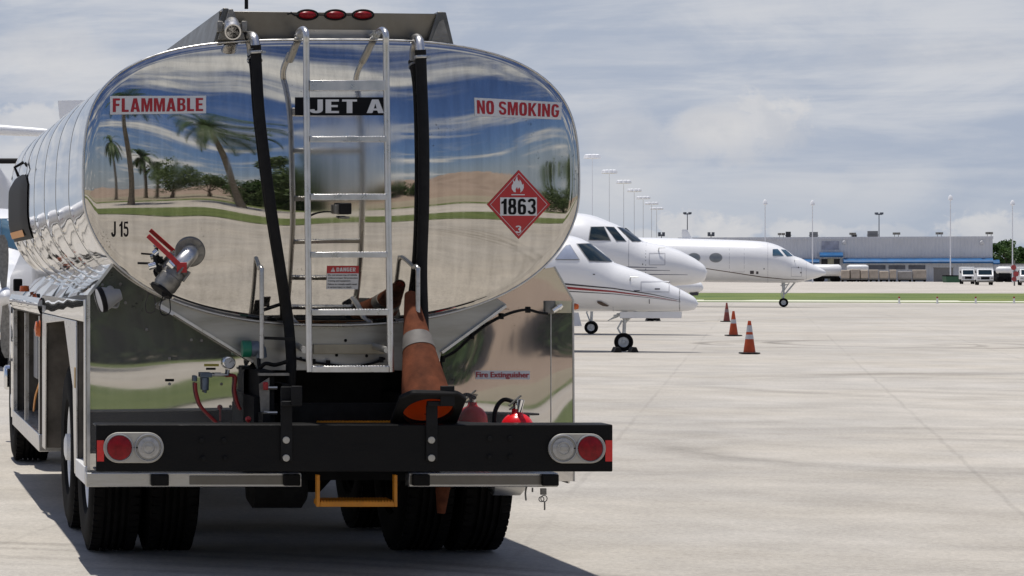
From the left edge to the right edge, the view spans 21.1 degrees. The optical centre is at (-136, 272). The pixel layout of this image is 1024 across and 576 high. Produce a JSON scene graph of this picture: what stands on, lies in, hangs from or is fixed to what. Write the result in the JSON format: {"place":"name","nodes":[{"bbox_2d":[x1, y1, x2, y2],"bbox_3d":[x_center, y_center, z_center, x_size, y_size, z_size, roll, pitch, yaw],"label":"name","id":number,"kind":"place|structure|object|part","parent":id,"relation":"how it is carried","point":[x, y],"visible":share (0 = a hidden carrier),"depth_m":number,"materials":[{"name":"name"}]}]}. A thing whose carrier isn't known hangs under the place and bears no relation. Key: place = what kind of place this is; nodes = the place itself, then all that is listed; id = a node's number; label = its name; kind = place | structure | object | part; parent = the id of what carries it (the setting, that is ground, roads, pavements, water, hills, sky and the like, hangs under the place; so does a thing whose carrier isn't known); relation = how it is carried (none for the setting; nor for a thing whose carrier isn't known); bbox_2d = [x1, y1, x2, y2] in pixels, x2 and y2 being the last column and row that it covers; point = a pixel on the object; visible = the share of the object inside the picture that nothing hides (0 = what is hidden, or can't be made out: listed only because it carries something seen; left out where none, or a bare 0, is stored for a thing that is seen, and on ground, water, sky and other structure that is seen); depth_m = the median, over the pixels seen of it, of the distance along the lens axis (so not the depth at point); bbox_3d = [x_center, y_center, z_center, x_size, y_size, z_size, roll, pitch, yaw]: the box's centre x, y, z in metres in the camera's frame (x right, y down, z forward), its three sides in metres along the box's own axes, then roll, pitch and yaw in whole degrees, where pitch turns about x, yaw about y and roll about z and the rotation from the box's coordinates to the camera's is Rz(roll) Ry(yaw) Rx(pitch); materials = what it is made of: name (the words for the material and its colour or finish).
{"place":"outdoors","nodes":[
{"label":"outdoors","id":0,"kind":"place"},
{"bbox_2d":[0,302,1023,575],"bbox_3d":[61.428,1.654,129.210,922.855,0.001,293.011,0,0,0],"label":"apron","id":1,"kind":"object","parent":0,"point":[832,438],"depth_m":20.88,"materials":[{"name":"concrete"}]},
{"bbox_2d":[0,158,19,366],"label":"propeller plane","id":2,"kind":"object","parent":1,"relation":"on","point":[9,254],"visible":0.34,"depth_m":43.96,"materials":[{"name":"white paint"}]},
{"bbox_3d":[2.104,-0.701,47.011,0.746,0.580,0.801,0,0,2],"label":"cockpit window","id":3,"kind":"part","parent":2,"relation":"part of","materials":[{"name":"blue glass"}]},
{"bbox_3d":[2.852,-0.701,46.984,0.746,0.580,0.801,0,0,2],"label":"cockpit window","id":4,"kind":"part","parent":2,"relation":"part of","materials":[{"name":"blue glass"}]},
{"bbox_2d":[3,0,611,549],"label":"fuel truck","id":5,"kind":"object","parent":1,"relation":"on","point":[235,236],"visible":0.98,"depth_m":14.25,"materials":[{"name":"metal"}]},
{"bbox_2d":[390,291,465,422],"bbox_3d":[2.968,0.425,13.901,0.353,0.760,0.354,1,-35,-2],"label":"traffic cone","id":6,"kind":"object","parent":5,"relation":"on","point":[423,378],"visible":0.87,"depth_m":13.76,"materials":[{"name":"orange plastic"}]},
{"bbox_2d":[435,487,449,513],"bbox_3d":[3.225,1.124,14.460,0.190,0.432,0.190,4,0,0],"label":"traffic cone","id":7,"kind":"object","parent":5,"relation":"attached to","point":[442,494],"visible":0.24,"depth_m":14.43,"materials":[{"name":"orange plastic"}]},
{"bbox_2d":[492,395,532,422],"bbox_3d":[3.480,0.858,13.925,0.217,0.403,0.179,0,0,0],"label":"fire extinguisher","id":8,"kind":"object","parent":5,"relation":"attached to","point":[516,415],"visible":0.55,"depth_m":13.90,"materials":[{"name":"red metal"}]},
{"bbox_2d":[0,125,697,350],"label":"business jet","id":9,"kind":"object","parent":1,"relation":"on","point":[593,277],"visible":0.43,"depth_m":54.09,"materials":[{"name":"white paint"}]},
{"bbox_2d":[555,245,579,259],"bbox_3d":[14.650,-0.426,54.188,0.509,0.322,0.216,0,0,7],"label":"cockpit window","id":10,"kind":"structure","parent":9,"relation":"in","point":[567,253],"depth_m":54.13,"materials":[{"name":"white glass"}]},
{"bbox_2d":[576,243,614,262],"bbox_3d":[15.311,-0.416,54.372,0.826,0.416,0.514,0,0,-43],"label":"cockpit window","id":11,"kind":"structure","parent":9,"relation":"in","point":[590,251],"depth_m":54.24,"materials":[{"name":"black glass"}]},
{"bbox_2d":[620,312,680,317],"bbox_3d":[16.387,0.883,54.161,1.230,0.140,0.030,0,0,19],"label":"gear door","id":12,"kind":"structure","parent":9,"relation":"in","point":[622,314],"depth_m":54.14,"materials":[{"name":"white paint"}]},
{"bbox_2d":[58,100,706,333],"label":"business jet","id":13,"kind":"object","parent":1,"relation":"on","point":[617,244],"visible":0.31,"depth_m":68.95,"materials":[{"name":"white paint"}]},
{"bbox_2d":[574,312,581,325],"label":"gear door","id":14,"kind":"structure","parent":13,"relation":"in","point":[577,322],"depth_m":69.80,"materials":[{"name":"white paint"}]},
{"bbox_2d":[588,226,610,240],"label":"cockpit window","id":15,"kind":"structure","parent":13,"relation":"in","point":[597,233],"depth_m":69.05,"materials":[{"name":"black glass"}]},
{"bbox_2d":[605,226,626,241],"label":"cockpit window","id":16,"kind":"structure","parent":13,"relation":"in","point":[617,236],"depth_m":69.10,"materials":[{"name":"black glass"}]},
{"bbox_2d":[618,227,640,241],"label":"cockpit window","id":17,"kind":"structure","parent":13,"relation":"in","point":[629,234],"depth_m":69.29,"materials":[{"name":"black glass"}]},
{"bbox_2d":[611,347,621,351],"bbox_3d":[15.585,1.594,53.850,0.164,0.108,0.260,0,0,0],"label":"wheel chock","id":18,"kind":"object","parent":1,"relation":"on","point":[616,349],"visible":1,"depth_m":53.72,"materials":[{"name":"black rubber"}]},
{"bbox_2d":[627,347,637,351],"bbox_3d":[15.930,1.594,53.850,0.164,0.108,0.260,0,0,0],"label":"wheel chock","id":19,"kind":"object","parent":1,"relation":"on","point":[632,349],"visible":1,"depth_m":53.72,"materials":[{"name":"black rubber"}]},
{"bbox_2d":[647,282,702,320],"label":"business jet","id":20,"kind":"object","parent":1,"relation":"on","point":[694,289],"visible":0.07,"depth_m":87.96,"materials":[{"name":"white paint"}]},
{"bbox_2d":[720,303,730,321],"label":"traffic cone","id":21,"kind":"object","parent":1,"relation":"on","point":[726,317],"visible":0.98,"depth_m":86.94,"materials":[{"name":"orange plastic"}]},
{"bbox_2d":[638,229,825,306],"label":"business jet","id":22,"kind":"object","parent":1,"relation":"on","point":[744,261],"visible":0.33,"depth_m":124.40,"materials":[{"name":"white paint"}]},
{"bbox_2d":[689,253,699,260],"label":"cabin window","id":23,"kind":"structure","parent":22,"relation":"in","point":[694,255],"depth_m":124.85,"materials":[{"name":"grey glass"}]},
{"bbox_2d":[709,253,721,262],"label":"cabin window","id":24,"kind":"structure","parent":22,"relation":"in","point":[715,257],"depth_m":124.58,"materials":[{"name":"grey glass"}]},
{"bbox_2d":[773,249,783,255],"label":"cockpit window","id":25,"kind":"structure","parent":22,"relation":"in","point":[776,252],"depth_m":123.92,"materials":[{"name":"blue glass"}]},
{"bbox_2d":[781,249,791,255],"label":"cockpit window","id":26,"kind":"structure","parent":22,"relation":"in","point":[786,252],"depth_m":124.09,"materials":[{"name":"blue glass"}]},
{"bbox_2d":[724,311,741,335],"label":"traffic cone","id":27,"kind":"object","parent":1,"relation":"on","point":[733,331],"visible":1,"depth_m":67.60,"materials":[{"name":"orange plastic"}]},
{"bbox_2d":[739,321,759,353],"bbox_3d":[17.968,1.311,52.748,0.360,0.669,0.360,0,0,0],"label":"traffic cone","id":28,"kind":"object","parent":1,"relation":"on","point":[749,346],"visible":1,"depth_m":52.68,"materials":[{"name":"orange plastic"}]},
{"bbox_2d":[0,0,1023,256],"label":"sky","id":29,"kind":"structure","parent":0,"point":[714,110],"materials":[{"name":"blue"}]},
{"bbox_2d":[688,293,1023,302],"bbox_3d":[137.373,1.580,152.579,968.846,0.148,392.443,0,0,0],"label":"grass strip","id":30,"kind":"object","parent":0,"point":[876,296],"depth_m":174.70,"materials":[{"name":"green plant"}]},
{"bbox_2d":[699,282,1023,292],"bbox_3d":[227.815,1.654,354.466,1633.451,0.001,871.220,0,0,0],"label":"taxiway","id":31,"kind":"structure","parent":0,"point":[868,287],"depth_m":289.23,"materials":[{"name":"concrete"}]},
{"bbox_2d":[584,154,600,214],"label":"light mast","id":32,"kind":"object","parent":31,"relation":"on","point":[592,156],"visible":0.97,"depth_m":519.10,"materials":[{"name":"metal"}]},
{"bbox_2d":[683,212,691,229],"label":"light mast","id":33,"kind":"object","parent":31,"relation":"on","point":[687,214],"visible":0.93,"depth_m":559.90,"materials":[{"name":"metal"}]},
{"bbox_2d":[763,199,766,241],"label":"light mast","id":34,"kind":"object","parent":31,"relation":"on","point":[765,202],"visible":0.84,"depth_m":439.93,"materials":[{"name":"metal"}]},
{"bbox_2d":[810,200,814,281],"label":"light mast","id":35,"kind":"object","parent":31,"relation":"on","point":[812,202],"visible":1,"depth_m":439.92,"materials":[{"name":"metal"}]},
{"bbox_2d":[813,264,841,281],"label":"tank trailer","id":36,"kind":"object","parent":31,"relation":"on","point":[833,272],"visible":0.76,"depth_m":469.67,"materials":[{"name":"white metal"}]},
{"bbox_2d":[841,270,849,281],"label":"cargo pallet","id":37,"kind":"object","parent":31,"relation":"on","point":[845,275],"visible":1,"depth_m":465.86,"materials":[{"name":"metal"}]},
{"bbox_2d":[692,231,999,281],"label":"hangar building","id":38,"kind":"structure","parent":31,"relation":"on","point":[872,250],"depth_m":478.06,"materials":[{"name":"grey metal"}]},
{"bbox_2d":[821,259,827,263],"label":"window","id":39,"kind":"structure","parent":38,"relation":"in","point":[823,261],"depth_m":481.88,"materials":[{"name":"black glass"}]},
{"bbox_2d":[828,259,833,281],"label":"door","id":40,"kind":"structure","parent":38,"relation":"in","point":[830,261],"depth_m":481.53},
{"bbox_2d":[834,259,839,264],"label":"window","id":41,"kind":"structure","parent":38,"relation":"in","point":[836,261],"depth_m":481.17,"materials":[{"name":"black glass"}]},
{"bbox_2d":[869,265,884,268],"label":"window","id":42,"kind":"structure","parent":38,"relation":"in","point":[870,266],"depth_m":478.95,"materials":[{"name":"grey glass"}]},
{"bbox_2d":[889,265,904,268],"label":"window","id":43,"kind":"structure","parent":38,"relation":"in","point":[890,266],"depth_m":477.84,"materials":[{"name":"grey glass"}]},
{"bbox_2d":[908,265,924,268],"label":"window","id":44,"kind":"structure","parent":38,"relation":"in","point":[909,266],"depth_m":476.73,"materials":[{"name":"grey glass"}]},
{"bbox_2d":[850,269,859,281],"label":"cargo pallet","id":45,"kind":"object","parent":31,"relation":"on","point":[854,274],"visible":1,"depth_m":465.37,"materials":[{"name":"metal"}]},
{"bbox_2d":[847,265,868,281],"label":"tank trailer","id":46,"kind":"object","parent":31,"relation":"on","point":[860,267],"visible":0.49,"depth_m":474.04,"materials":[{"name":"white metal"}]},
{"bbox_2d":[860,270,867,281],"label":"cargo pallet","id":47,"kind":"object","parent":31,"relation":"on","point":[863,275],"visible":1,"depth_m":464.88,"materials":[{"name":"metal"}]},
{"bbox_2d":[869,270,878,281],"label":"cargo pallet","id":48,"kind":"object","parent":31,"relation":"on","point":[873,275],"visible":1,"depth_m":464.38,"materials":[{"name":"metal"}]},
{"bbox_2d":[875,212,882,236],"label":"light mast","id":49,"kind":"object","parent":31,"relation":"on","point":[876,213],"visible":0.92,"depth_m":519.93,"materials":[{"name":"metal"}]},
{"bbox_2d":[879,271,888,281],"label":"cargo pallet","id":50,"kind":"object","parent":31,"relation":"on","point":[883,275],"visible":1,"depth_m":463.79,"materials":[{"name":"metal"}]},
{"bbox_2d":[889,270,896,281],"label":"cargo pallet","id":51,"kind":"object","parent":31,"relation":"on","point":[892,273],"visible":1,"depth_m":463.30,"materials":[{"name":"metal"}]},
{"bbox_2d":[897,271,911,281],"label":"cargo pallet","id":52,"kind":"object","parent":31,"relation":"on","point":[904,274],"visible":1,"depth_m":462.66,"materials":[{"name":"metal"}]},
{"bbox_2d":[912,270,926,281],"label":"cargo pallet","id":53,"kind":"object","parent":31,"relation":"on","point":[918,273],"visible":1,"depth_m":461.90,"materials":[{"name":"metal"}]},
{"bbox_2d":[933,267,953,281],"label":"yard wall","id":54,"kind":"structure","parent":31,"relation":"on","point":[939,272],"depth_m":467.20,"materials":[{"name":"metal"}]},
{"bbox_2d":[948,195,952,274],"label":"light mast","id":55,"kind":"object","parent":31,"relation":"on","point":[950,197],"visible":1,"depth_m":439.92,"materials":[{"name":"metal"}]},
{"bbox_2d":[942,275,959,281],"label":"waste container","id":56,"kind":"object","parent":31,"relation":"on","point":[950,278],"visible":0.81,"depth_m":382.80,"materials":[{"name":"metal"}]},
{"bbox_2d":[959,267,974,283],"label":"box truck","id":57,"kind":"object","parent":31,"relation":"on","point":[966,274],"visible":0.88,"depth_m":372.61,"materials":[{"name":"white metal"}]},
{"bbox_2d":[974,268,994,284],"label":"truck","id":58,"kind":"object","parent":31,"relation":"on","point":[983,274],"visible":1,"depth_m":343.87,"materials":[{"name":"white metal"}]},
{"bbox_2d":[994,266,1011,281],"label":"tank trailer","id":59,"kind":"object","parent":31,"relation":"on","point":[1004,273],"visible":0.85,"depth_m":453.23,"materials":[{"name":"white metal"}]},
{"bbox_2d":[993,263,1023,281],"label":"side building","id":60,"kind":"structure","parent":31,"relation":"on","point":[995,266],"depth_m":477.39,"materials":[{"name":"grey metal"}]},
{"bbox_2d":[1010,200,1014,281],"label":"light mast","id":61,"kind":"object","parent":31,"relation":"on","point":[1012,202],"visible":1,"depth_m":439.92,"materials":[{"name":"metal"}]},
{"bbox_2d":[1011,260,1018,285],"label":"warning sign","id":62,"kind":"object","parent":31,"relation":"on","point":[1015,273],"visible":1,"depth_m":326.63,"materials":[{"name":"metal"}]},
{"bbox_2d":[1017,267,1023,284],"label":"box truck","id":63,"kind":"object","parent":31,"relation":"on","point":[1020,276],"visible":0.94,"depth_m":335.90,"materials":[{"name":"white metal"}]},
{"label":"ground","id":64,"kind":"structure","parent":0,"visible":0},
{"bbox_2d":[601,170,617,221],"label":"light mast","id":65,"kind":"object","parent":64,"relation":"on","point":[609,172],"visible":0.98,"depth_m":597.46,"materials":[{"name":"metal"}]},
{"bbox_2d":[616,180,631,227],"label":"light mast","id":66,"kind":"object","parent":64,"relation":"on","point":[623,182],"visible":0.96,"depth_m":664.32,"materials":[{"name":"metal"}]},
{"bbox_2d":[626,189,641,234],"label":"light mast","id":67,"kind":"object","parent":64,"relation":"on","point":[634,190],"visible":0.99,"depth_m":732.35,"materials":[{"name":"metal"}]},
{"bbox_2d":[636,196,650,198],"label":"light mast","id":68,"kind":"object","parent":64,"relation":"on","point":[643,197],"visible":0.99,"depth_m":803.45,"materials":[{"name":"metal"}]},
{"bbox_2d":[644,202,658,237],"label":"light mast","id":69,"kind":"object","parent":64,"relation":"on","point":[651,203],"visible":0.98,"depth_m":871.34,"materials":[{"name":"metal"}]},
{"bbox_2d":[649,207,663,237],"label":"light mast","id":70,"kind":"object","parent":64,"relation":"on","point":[657,208],"visible":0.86,"depth_m":940.57,"materials":[{"name":"metal"}]},
{"bbox_2d":[697,300,1023,301],"bbox_3d":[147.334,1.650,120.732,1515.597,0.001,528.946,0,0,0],"label":"painted line","id":71,"kind":"object","parent":64,"relation":"on","point":[863,300],"depth_m":153.89,"materials":[{"name":"paint"}]},
{"bbox_2d":[993,243,1013,262],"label":"broadleaf tree","id":72,"kind":"object","parent":64,"relation":"on","point":[997,248],"visible":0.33,"depth_m":543.82,"materials":[{"name":"green plant"}]},
{"bbox_2d":[994,239,1021,262],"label":"broadleaf tree","id":73,"kind":"object","parent":64,"relation":"on","point":[1009,244],"visible":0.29,"depth_m":549.71,"materials":[{"name":"green plant"}]},
{"bbox_2d":[1008,246,1023,262],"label":"broadleaf tree","id":74,"kind":"object","parent":64,"relation":"on","point":[1021,253],"visible":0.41,"depth_m":555.82,"materials":[{"name":"green plant"}]}
]}

